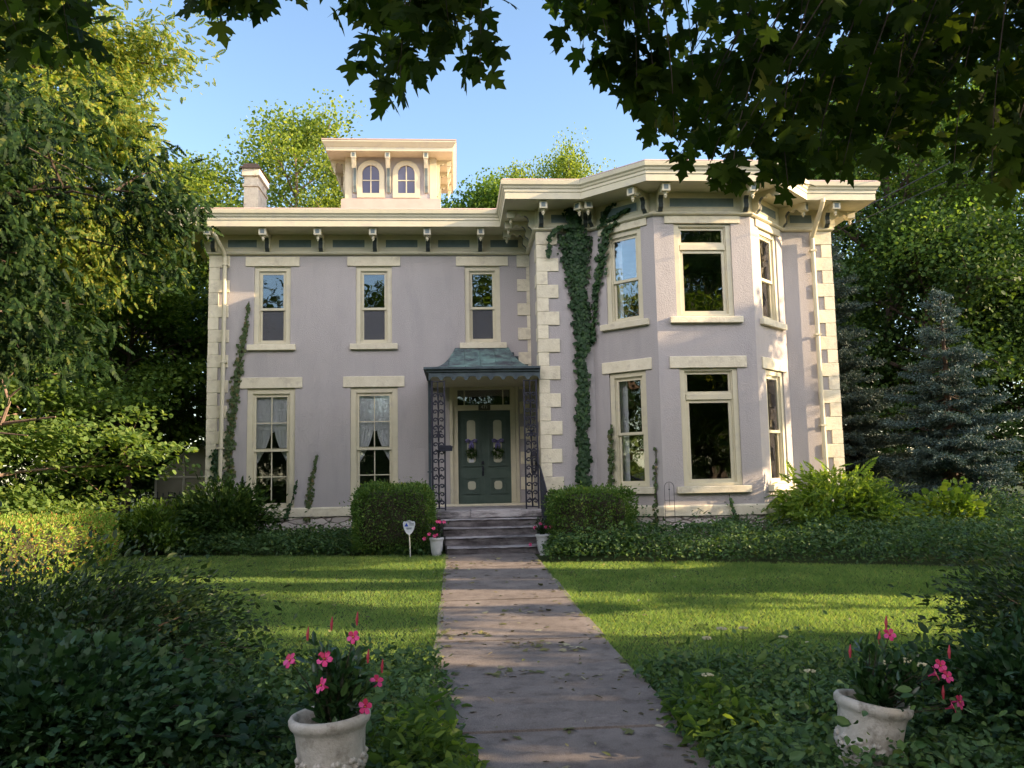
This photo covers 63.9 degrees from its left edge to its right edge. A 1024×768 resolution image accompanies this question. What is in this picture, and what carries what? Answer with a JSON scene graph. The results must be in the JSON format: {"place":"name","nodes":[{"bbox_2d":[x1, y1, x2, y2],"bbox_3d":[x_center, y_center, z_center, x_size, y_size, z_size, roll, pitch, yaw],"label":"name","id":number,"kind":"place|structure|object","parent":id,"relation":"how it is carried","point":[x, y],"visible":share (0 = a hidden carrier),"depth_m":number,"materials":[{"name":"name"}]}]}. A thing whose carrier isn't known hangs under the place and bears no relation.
{"place":"outdoors","nodes":[
{"label":"outdoors","id":0,"kind":"place"},
{"bbox_2d":[0,0,1023,484],"label":"sky","id":1,"kind":"structure","parent":0,"point":[298,51],"materials":[{"name":"blue"}]},
{"bbox_2d":[3,468,1023,767],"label":"ground","id":2,"kind":"structure","parent":0,"point":[741,560],"depth_m":10.60,"materials":[{"name":"green plant"}]},
{"bbox_2d":[0,455,127,512],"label":"leafy shrub","id":3,"kind":"object","parent":2,"relation":"on","point":[67,494],"visible":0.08,"depth_m":16.77,"materials":[{"name":"green plant"}]},
{"bbox_2d":[0,500,134,584],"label":"hedge","id":4,"kind":"object","parent":2,"relation":"on","point":[61,533],"visible":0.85,"depth_m":12.93,"materials":[{"name":"green plant"}]},
{"bbox_2d":[0,192,161,489],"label":"dense tree","id":5,"kind":"object","parent":2,"relation":"on","point":[35,457],"visible":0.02,"depth_m":23.54,"materials":[{"name":"green plant"}]},
{"bbox_2d":[0,350,200,532],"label":"tree","id":6,"kind":"object","parent":2,"relation":"on","point":[19,438],"visible":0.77,"depth_m":15.96,"materials":[{"name":"green plant"}]},
{"bbox_2d":[0,268,208,512],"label":"dense tree","id":7,"kind":"object","parent":2,"relation":"on","point":[104,480],"depth_m":26.22,"materials":[{"name":"green plant"}]},
{"bbox_2d":[11,272,207,513],"bbox_3d":[-9.895,0.616,20.388,7.057,7.052,6.677,-3,-6,19],"label":"leafy tree","id":8,"kind":"object","parent":2,"relation":"on","point":[146,317],"visible":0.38,"depth_m":19.90,"materials":[{"name":"green plant"}]},
{"bbox_2d":[0,50,223,419],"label":"walnut tree","id":9,"kind":"object","parent":2,"relation":"on","point":[27,331],"visible":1,"depth_m":10.75,"materials":[{"name":"green plant"}]},
{"bbox_2d":[0,0,230,317],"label":"tall tree","id":10,"kind":"object","parent":2,"relation":"on","point":[125,63],"visible":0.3,"depth_m":18.42,"materials":[{"name":"green plant"}]},
{"bbox_2d":[50,491,196,541],"bbox_3d":[-9.711,3.131,18.656,5.750,1.280,0.030,-1,-6,-4],"label":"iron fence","id":11,"kind":"object","parent":2,"relation":"on","point":[140,500],"visible":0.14,"depth_m":18.79,"materials":[{"name":"black metal"}]},
{"bbox_2d":[18,185,243,503],"bbox_3d":[-11.168,-1.040,26.119,10.535,11.602,10.823,-6,-8,37],"label":"dense tree","id":12,"kind":"object","parent":2,"relation":"on","point":[195,274],"visible":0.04,"depth_m":24.32,"materials":[{"name":"green plant"}]},
{"bbox_2d":[0,593,308,767],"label":"evergreen shrub","id":13,"kind":"object","parent":2,"relation":"on","point":[94,686],"visible":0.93,"depth_m":4.02,"materials":[{"name":"green plant"}]},
{"bbox_2d":[118,495,204,556],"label":"leafy shrub","id":14,"kind":"object","parent":2,"relation":"on","point":[147,514],"visible":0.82,"depth_m":15.72,"materials":[{"name":"green plant"}]},
{"bbox_2d":[0,489,329,703],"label":"evergreen shrub","id":15,"kind":"object","parent":2,"relation":"on","point":[133,609],"visible":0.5,"depth_m":5.79,"materials":[{"name":"green plant"}]},
{"bbox_2d":[154,441,205,512],"bbox_3d":[-8.250,2.899,22.813,2.210,2.560,3.060,-1,-6,-4],"label":"greenhouse","id":16,"kind":"object","parent":2,"relation":"on","point":[175,484],"visible":0.19,"depth_m":21.35,"materials":[{"name":"glass"}]},
{"bbox_2d":[104,143,272,446],"bbox_3d":[-13.205,-2.219,32.802,9.508,15.376,9.824,4,-8,-40],"label":"airy tree","id":17,"kind":"object","parent":2,"relation":"on","point":[207,175],"visible":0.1,"depth_m":32.09,"materials":[{"name":"green plant"}]},
{"bbox_2d":[159,469,293,551],"bbox_3d":[-5.935,2.580,16.779,3.008,1.708,2.321,-1,-6,-4],"label":"rhododendron","id":18,"kind":"object","parent":2,"relation":"on","point":[241,509],"visible":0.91,"depth_m":16.40,"materials":[{"name":"green plant"}]},
{"bbox_2d":[6,554,447,700],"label":"lawn grass","id":19,"kind":"structure","parent":2,"relation":"on","point":[349,587],"depth_m":10.96,"materials":[{"name":"green plant"}]},
{"bbox_2d":[1,623,474,767],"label":"ground cover","id":20,"kind":"object","parent":2,"relation":"on","point":[401,668],"visible":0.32,"depth_m":5.28,"materials":[{"name":"green plant"}]},
{"bbox_2d":[115,518,444,556],"bbox_3d":[-4.782,3.063,16.512,7.226,0.721,3.483,-1,-6,2],"label":"ground cover","id":21,"kind":"object","parent":2,"relation":"on","point":[318,538],"visible":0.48,"depth_m":15.67,"materials":[{"name":"green plant"}]},
{"bbox_2d":[196,88,367,207],"bbox_3d":[-8.831,-3.411,33.965,9.825,17.879,9.507,-1,-6,-4],"label":"airy tree","id":22,"kind":"object","parent":2,"relation":"on","point":[282,141],"visible":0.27,"depth_m":33.80,"materials":[{"name":"green plant"}]},
{"bbox_2d":[289,124,342,207],"bbox_3d":[-6.391,-2.505,33.013,7.606,15.734,7.860,-6,-8,37],"label":"airy tree","id":23,"kind":"object","parent":2,"relation":"on","point":[328,169],"visible":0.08,"depth_m":32.27,"materials":[{"name":"green plant"}]},
{"bbox_2d":[288,706,370,767],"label":"planter","id":24,"kind":"object","parent":2,"relation":"on","point":[339,744],"visible":0.95,"depth_m":3.71,"materials":[{"name":"stone"}]},
{"bbox_2d":[283,611,383,723],"bbox_3d":[-0.857,1.409,3.888,0.455,0.641,0.388,-5,-7,35],"label":"flowering plant","id":25,"kind":"object","parent":24,"relation":"in","point":[334,696],"visible":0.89,"depth_m":3.83,"materials":[{"name":"green plant"}]},
{"bbox_2d":[339,471,448,555],"bbox_3d":[-2.229,2.482,15.448,2.082,1.722,1.815,-1,-6,-4],"label":"boxwood","id":26,"kind":"object","parent":2,"relation":"on","point":[382,512],"visible":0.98,"depth_m":14.95,"materials":[{"name":"green plant"}]},
{"bbox_2d":[403,520,414,556],"bbox_3d":[-1.840,2.790,14.698,0.216,0.700,0.036,-1,-6,-4],"label":"yard sign","id":27,"kind":"object","parent":2,"relation":"on","point":[408,525],"visible":0.95,"depth_m":14.71,"materials":[{"name":"white plastic"}]},
{"bbox_2d":[429,537,443,555],"bbox_3d":[-1.361,2.975,14.830,0.270,0.400,0.270,-1,-6,-4],"label":"planter","id":28,"kind":"object","parent":2,"relation":"on","point":[436,544],"visible":0.77,"depth_m":14.74,"materials":[{"name":"ceramic"}]},
{"bbox_2d":[422,520,445,540],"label":"flowering plant","id":29,"kind":"object","parent":28,"relation":"in","point":[436,533],"visible":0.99,"depth_m":14.80,"materials":[{"name":"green plant"}]},
{"bbox_2d":[441,167,521,207],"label":"round tree","id":30,"kind":"object","parent":2,"relation":"on","point":[482,197],"visible":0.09,"depth_m":34.84,"materials":[{"name":"green plant"}]},
{"bbox_2d":[0,0,1023,216],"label":"maple tree","id":31,"kind":"object","parent":2,"relation":"on","point":[898,56],"visible":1,"depth_m":4.08,"materials":[{"name":"green plant"}]},
{"bbox_2d":[471,157,558,207],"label":"airy tree","id":32,"kind":"object","parent":2,"relation":"on","point":[516,171],"visible":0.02,"depth_m":37.72,"materials":[{"name":"green plant"}]},
{"bbox_2d":[169,138,879,554],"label":"house","id":33,"kind":"structure","parent":2,"relation":"on","point":[437,324],"depth_m":18.06,"materials":[{"name":"paint"}]},
{"bbox_2d":[0,122,155,197],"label":"overhead wire","id":34,"kind":"object","parent":33,"relation":"attached to","point":[59,153],"visible":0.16,"depth_m":12.18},
{"bbox_2d":[30,157,189,216],"bbox_3d":[-6.525,-3.481,10.562,0.016,1.617,14.121,-1,-6,-1],"label":"overhead wire","id":35,"kind":"object","parent":33,"relation":"attached to","point":[69,174],"visible":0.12,"depth_m":12.08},
{"bbox_2d":[208,449,222,482],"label":"climbing ivy","id":36,"kind":"object","parent":33,"relation":"attached to","point":[213,468],"visible":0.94,"depth_m":17.93,"materials":[{"name":"green plant"}]},
{"bbox_2d":[222,301,250,483],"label":"climbing ivy","id":37,"kind":"object","parent":33,"relation":"attached to","point":[228,441],"visible":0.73,"depth_m":18.13,"materials":[{"name":"green plant"}]},
{"bbox_2d":[240,377,301,507],"bbox_3d":[-5.335,1.340,18.200,1.360,2.975,0.180,-1,-6,-4],"label":"window","id":38,"kind":"structure","parent":33,"relation":"in","point":[285,386],"depth_m":18.23,"materials":[{"name":"beige paint"}]},
{"bbox_2d":[256,397,286,462],"bbox_3d":[-5.349,1.053,18.358,0.840,1.620,0.058,-1,-6,-4],"label":"curtain","id":39,"kind":"object","parent":33,"relation":"hanging from","point":[263,434],"visible":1,"depth_m":18.37,"materials":[{"name":"white fabric"}]},
{"bbox_2d":[246,257,299,350],"bbox_3d":[-5.394,-1.807,18.506,1.190,2.140,0.235,-1,-6,-4],"label":"window","id":40,"kind":"structure","parent":33,"relation":"in","point":[269,323],"depth_m":18.53,"materials":[{"name":"beige paint"}]},
{"bbox_2d":[283,480,297,521],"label":"climbing ivy","id":41,"kind":"object","parent":33,"relation":"attached to","point":[288,509],"visible":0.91,"depth_m":17.95,"materials":[{"name":"green plant"}]},
{"bbox_2d":[303,454,317,522],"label":"climbing ivy","id":42,"kind":"object","parent":33,"relation":"attached to","point":[309,495],"visible":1,"depth_m":18.06,"materials":[{"name":"green plant"}]},
{"bbox_2d":[347,257,399,349],"bbox_3d":[-3.135,-1.834,18.664,1.190,2.140,0.235,-1,-6,-4],"label":"window","id":43,"kind":"structure","parent":33,"relation":"in","point":[373,325],"depth_m":18.68,"materials":[{"name":"beige paint"}]},
{"bbox_2d":[343,376,404,504],"bbox_3d":[-3.076,1.313,18.358,1.360,2.975,0.180,-1,-6,-4],"label":"window","id":44,"kind":"structure","parent":33,"relation":"in","point":[374,386],"depth_m":18.39,"materials":[{"name":"beige paint"}]},
{"bbox_2d":[359,396,389,460],"bbox_3d":[-3.090,1.026,18.516,0.840,1.620,0.058,-1,-6,-4],"label":"curtain","id":45,"kind":"object","parent":33,"relation":"hanging from","point":[366,412],"visible":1,"depth_m":18.53,"materials":[{"name":"white fabric"}]},
{"bbox_2d":[438,445,452,450],"bbox_3d":[-1.326,1.278,16.334,0.300,0.110,0.122,-1,-6,-4],"label":"mailbox","id":46,"kind":"object","parent":33,"relation":"attached to","point":[445,447],"visible":1,"depth_m":16.28,"materials":[{"name":"black metal"}]},
{"bbox_2d":[465,439,476,458],"bbox_3d":[-0.918,1.468,18.516,0.294,0.465,0.144,-1,-6,-4],"label":"wreath","id":47,"kind":"object","parent":33,"relation":"attached to","point":[470,450],"visible":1,"depth_m":18.50,"materials":[{"name":"green plant"}]},
{"bbox_2d":[456,256,507,348],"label":"window","id":48,"kind":"structure","parent":33,"relation":"in","point":[483,324],"depth_m":18.86,"materials":[{"name":"beige paint"}]},
{"bbox_2d":[492,438,503,458],"bbox_3d":[-0.321,1.464,18.556,0.319,0.471,0.164,-1,-6,-4],"label":"wreath","id":49,"kind":"object","parent":33,"relation":"attached to","point":[495,448],"visible":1,"depth_m":18.54,"materials":[{"name":"green plant"}]},
{"bbox_2d":[530,447,538,473],"bbox_3d":[0.476,1.595,16.999,0.209,0.590,0.147,-1,-6,-4],"label":"wall lantern","id":50,"kind":"object","parent":33,"relation":"attached to","point":[534,455],"depth_m":16.97,"materials":[{"name":"black metal"}]},
{"bbox_2d":[545,203,630,492],"bbox_3d":[1.641,-0.295,16.643,1.812,6.805,0.531,-3,-6,16],"label":"climbing ivy","id":51,"kind":"object","parent":33,"relation":"attached to","point":[576,244],"visible":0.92,"depth_m":16.88,"materials":[{"name":"green plant"}]},
{"bbox_2d":[607,424,614,486],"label":"climbing ivy","id":52,"kind":"object","parent":33,"relation":"attached to","point":[611,466],"visible":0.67,"depth_m":16.43,"materials":[{"name":"green plant"}]},
{"bbox_2d":[615,241,623,318],"bbox_3d":[2.223,-2.120,16.953,0.160,1.700,0.028,-6,-8,40],"label":"curtain","id":53,"kind":"object","parent":33,"relation":"hanging from","point":[619,266],"visible":0.77,"depth_m":16.95,"materials":[{"name":"white fabric"}]},
{"bbox_2d":[598,217,649,331],"bbox_3d":[2.277,-2.185,16.607,1.160,2.155,0.235,-6,-8,40],"label":"window","id":54,"kind":"structure","parent":33,"relation":"in","point":[618,234],"depth_m":16.65,"materials":[{"name":"beige paint"}]},
{"bbox_2d":[620,381,630,480],"bbox_3d":[2.290,0.926,16.623,0.180,2.070,0.028,-6,-8,40],"label":"curtain","id":55,"kind":"object","parent":33,"relation":"hanging from","point":[624,419],"visible":0.84,"depth_m":16.62,"materials":[{"name":"white fabric"}]},
{"bbox_2d":[602,357,654,493],"bbox_3d":[2.336,0.845,16.286,1.160,2.640,0.235,-6,-8,40],"label":"window","id":56,"kind":"structure","parent":33,"relation":"in","point":[635,365],"depth_m":16.39,"materials":[{"name":"beige paint"}]},
{"bbox_2d":[652,447,658,533],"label":"climbing ivy","id":57,"kind":"object","parent":33,"relation":"attached to","point":[655,505],"visible":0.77,"depth_m":15.71,"materials":[{"name":"green plant"}]},
{"bbox_2d":[664,216,743,322],"bbox_3d":[3.778,-2.257,16.209,1.520,2.155,0.235,-1,-6,-4],"label":"window","id":58,"kind":"structure","parent":33,"relation":"in","point":[680,223],"depth_m":16.24,"materials":[{"name":"beige paint"}]},
{"bbox_2d":[669,356,751,493],"bbox_3d":[3.837,0.773,15.888,1.520,2.640,0.235,-1,-6,-4],"label":"window","id":59,"kind":"structure","parent":33,"relation":"in","point":[687,365],"depth_m":15.92,"materials":[{"name":"beige paint"}]},
{"bbox_2d":[679,519,759,537],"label":"climbing ivy","id":60,"kind":"object","parent":33,"relation":"attached to","point":[688,524],"visible":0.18,"depth_m":15.54,"materials":[{"name":"green plant"}]},
{"bbox_2d":[729,494,736,517],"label":"climbing ivy","id":61,"kind":"object","parent":33,"relation":"attached to","point":[733,510],"visible":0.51,"depth_m":15.61,"materials":[{"name":"green plant"}]},
{"bbox_2d":[754,218,786,330],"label":"window","id":62,"kind":"structure","parent":33,"relation":"in","point":[767,258],"depth_m":17.00,"materials":[{"name":"beige paint"}]},
{"bbox_2d":[761,357,795,490],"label":"window","id":63,"kind":"structure","parent":33,"relation":"in","point":[774,389],"depth_m":16.68,"materials":[{"name":"beige paint"}]},
{"bbox_2d":[831,168,973,232],"bbox_3d":[11.878,-5.931,15.511,11.595,4.218,0.018,-5,-7,35],"label":"overhead wire","id":64,"kind":"object","parent":33,"relation":"attached to","point":[896,204],"visible":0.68,"depth_m":17.82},
{"bbox_2d":[535,533,549,555],"bbox_3d":[0.556,2.878,14.649,0.270,0.400,0.270,-1,-6,-4],"label":"planter","id":65,"kind":"object","parent":2,"relation":"on","point":[541,538],"visible":0.62,"depth_m":14.56,"materials":[{"name":"ceramic"}]},
{"bbox_2d":[528,516,552,545],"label":"flowering plant","id":66,"kind":"object","parent":65,"relation":"in","point":[542,527],"visible":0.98,"depth_m":14.62,"materials":[{"name":"green plant"}]},
{"bbox_2d":[120,553,1005,767],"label":"leaf litter","id":67,"kind":"object","parent":2,"relation":"on","point":[627,731],"visible":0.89,"depth_m":7.39,"materials":[{"name":"brown plant"}]},
{"bbox_2d":[520,122,616,178],"bbox_3d":[2.699,-3.138,38.671,7.131,17.879,7.368,3,-7,-32],"label":"airy tree","id":68,"kind":"object","parent":2,"relation":"on","point":[565,165],"visible":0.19,"depth_m":38.52,"materials":[{"name":"green plant"}]},
{"bbox_2d":[364,668,788,767],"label":"ground cover","id":69,"kind":"object","parent":2,"relation":"on","point":[415,719],"visible":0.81,"depth_m":4.41,"materials":[{"name":"green plant"}]},
{"bbox_2d":[532,476,640,554],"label":"boxwood","id":70,"kind":"object","parent":2,"relation":"on","point":[566,508],"visible":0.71,"depth_m":14.54,"materials":[{"name":"green plant"}]},
{"bbox_2d":[664,483,675,532],"bbox_3d":[2.950,2.447,15.313,0.190,1.245,0.031,-1,-6,-4],"label":"plant support","id":71,"kind":"object","parent":2,"relation":"on","point":[669,501],"visible":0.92,"depth_m":15.34,"materials":[{"name":"black metal"}]},
{"bbox_2d":[702,636,710,672],"bbox_3d":[1.321,1.936,5.528,0.062,0.463,0.072,-2,-6,11],"label":"yarrow","id":72,"kind":"object","parent":2,"relation":"on","point":[706,637],"visible":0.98,"depth_m":5.54,"materials":[{"name":"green plant"}]},
{"bbox_2d":[702,673,713,724],"bbox_3d":[1.120,1.865,4.666,0.067,0.432,0.057,-1,-6,-4],"label":"yarrow","id":73,"kind":"object","parent":2,"relation":"on","point":[708,674],"visible":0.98,"depth_m":4.67,"materials":[{"name":"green plant"}]},
{"bbox_2d":[716,627,726,676],"bbox_3d":[1.460,1.935,5.688,0.076,0.494,0.066,-4,-7,27],"label":"yarrow","id":74,"kind":"object","parent":2,"relation":"on","point":[718,628],"visible":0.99,"depth_m":5.70,"materials":[{"name":"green plant"}]},
{"bbox_2d":[739,626,747,665],"bbox_3d":[1.645,1.954,5.800,0.063,0.473,0.073,-7,-8,42],"label":"yarrow","id":75,"kind":"object","parent":2,"relation":"on","point":[743,627],"visible":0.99,"depth_m":5.81,"materials":[{"name":"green plant"}]},
{"bbox_2d":[539,494,1023,565],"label":"ground cover","id":76,"kind":"object","parent":2,"relation":"on","point":[890,540],"visible":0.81,"depth_m":13.57,"materials":[{"name":"green plant"}]},
{"bbox_2d":[778,635,787,699],"bbox_3d":[1.885,1.956,5.666,0.057,0.432,0.067,3,-7,-32],"label":"yarrow","id":77,"kind":"object","parent":2,"relation":"on","point":[783,636],"visible":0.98,"depth_m":5.67,"materials":[{"name":"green plant"}]},
{"bbox_2d":[804,669,815,721],"bbox_3d":[1.719,1.857,4.706,0.067,0.432,0.057,-3,-6,14],"label":"yarrow","id":78,"kind":"object","parent":2,"relation":"on","point":[810,670],"visible":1,"depth_m":4.72,"materials":[{"name":"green plant"}]},
{"bbox_2d":[633,610,1023,767],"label":"ground cover","id":79,"kind":"object","parent":2,"relation":"on","point":[805,746],"visible":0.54,"depth_m":4.43,"materials":[{"name":"green plant"}]},
{"bbox_2d":[757,456,913,547],"bbox_3d":[5.894,2.219,15.201,2.724,1.792,2.276,-1,-6,-4],"label":"leafy shrub","id":80,"kind":"object","parent":2,"relation":"on","point":[819,483],"visible":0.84,"depth_m":14.98,"materials":[{"name":"green plant"}]},
{"bbox_2d":[748,153,931,447],"bbox_3d":[10.099,-2.714,32.842,12.988,15.662,12.642,-3,-6,21],"label":"dense tree","id":81,"kind":"object","parent":2,"relation":"on","point":[886,352],"visible":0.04,"depth_m":28.45,"materials":[{"name":"green plant"}]},
{"bbox_2d":[787,469,932,543],"bbox_3d":[6.698,2.326,15.703,2.630,1.437,2.075,-1,-6,-4],"label":"leafy shrub","id":82,"kind":"object","parent":2,"relation":"on","point":[881,490],"visible":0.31,"depth_m":15.27,"materials":[{"name":"green plant"}]},
{"bbox_2d":[833,689,913,767],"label":"planter","id":83,"kind":"object","parent":2,"relation":"on","point":[879,724],"visible":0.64,"depth_m":3.90,"materials":[{"name":"stone"}]},
{"bbox_2d":[842,616,963,713],"bbox_3d":[1.917,1.424,4.014,0.565,0.550,0.397,-3,-6,18],"label":"flowering plant","id":84,"kind":"object","parent":83,"relation":"in","point":[873,684],"visible":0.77,"depth_m":4.02,"materials":[{"name":"green plant"}]},
{"bbox_2d":[831,234,926,506],"bbox_3d":[8.908,-0.367,22.667,4.277,8.358,4.704,-1,-6,-4],"label":"spruce tree","id":85,"kind":"object","parent":2,"relation":"on","point":[860,445],"visible":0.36,"depth_m":21.88,"materials":[{"name":"green plant"}]},
{"bbox_2d":[773,56,1023,486],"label":"tall tree","id":86,"kind":"object","parent":2,"relation":"on","point":[906,176],"visible":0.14,"depth_m":26.60,"materials":[{"name":"green plant"}]},
{"bbox_2d":[903,657,910,754],"bbox_3d":[2.163,1.774,4.494,0.071,0.535,0.083,-1,-6,-1],"label":"yarrow","id":87,"kind":"object","parent":2,"relation":"on","point":[904,662],"visible":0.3,"depth_m":4.49,"materials":[{"name":"white plant"}]},
{"bbox_2d":[917,662,926,729],"bbox_3d":[2.308,1.809,4.601,0.064,0.483,0.075,-5,-7,30],"label":"yarrow","id":88,"kind":"object","parent":2,"relation":"on","point":[924,664],"visible":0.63,"depth_m":4.61,"materials":[{"name":"white plant"}]},
{"bbox_2d":[833,193,1023,490],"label":"dense tree","id":89,"kind":"object","parent":2,"relation":"on","point":[976,276],"visible":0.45,"depth_m":24.55,"materials":[{"name":"green plant"}]},
{"bbox_2d":[833,58,1023,395],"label":"tall tree","id":90,"kind":"object","parent":2,"relation":"on","point":[906,206],"depth_m":34.70,"materials":[{"name":"green plant"}]},
{"bbox_2d":[851,602,1023,763],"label":"evergreen shrub","id":91,"kind":"object","parent":2,"relation":"on","point":[1008,666],"visible":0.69,"depth_m":4.64,"materials":[{"name":"green plant"}]},
{"bbox_2d":[856,27,1023,426],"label":"tall tree","id":92,"kind":"object","parent":2,"relation":"on","point":[948,168],"visible":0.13,"depth_m":26.71,"materials":[{"name":"green plant"}]},
{"bbox_2d":[866,223,1023,492],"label":"dense tree","id":93,"kind":"object","parent":2,"relation":"on","point":[997,410],"visible":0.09,"depth_m":25.78,"materials":[{"name":"green plant"}]},
{"bbox_2d":[874,286,1023,505],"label":"spruce tree","id":94,"kind":"object","parent":2,"relation":"on","point":[970,457],"visible":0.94,"depth_m":19.66,"materials":[{"name":"green plant"}]},
{"bbox_2d":[911,476,995,537],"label":"leafy shrub","id":95,"kind":"object","parent":2,"relation":"on","point":[960,498],"visible":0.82,"depth_m":15.76,"materials":[{"name":"green plant"}]},
{"bbox_2d":[887,512,1023,659],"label":"evergreen shrub","id":96,"kind":"object","parent":2,"relation":"on","point":[1012,598],"visible":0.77,"depth_m":5.95,"materials":[{"name":"green plant"}]},
{"bbox_2d":[892,476,1023,532],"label":"leafy shrub","id":97,"kind":"object","parent":2,"relation":"on","point":[986,498],"visible":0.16,"depth_m":16.52,"materials":[{"name":"green plant"}]},
{"bbox_2d":[418,553,723,767],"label":"path","id":98,"kind":"structure","parent":0,"point":[538,712],"depth_m":6.11,"materials":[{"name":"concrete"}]},
{"bbox_2d":[543,560,1023,706],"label":"lawn grass","id":99,"kind":"structure","parent":0,"point":[589,600],"depth_m":9.67,"materials":[{"name":"green plant"}]},
{"bbox_2d":[864,151,971,207],"bbox_3d":[11.861,-6.417,15.663,11.472,4.821,0.022,-5,-7,34],"label":"overhead wire","id":100,"kind":"object","parent":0,"point":[909,183],"visible":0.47,"depth_m":17.72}
]}

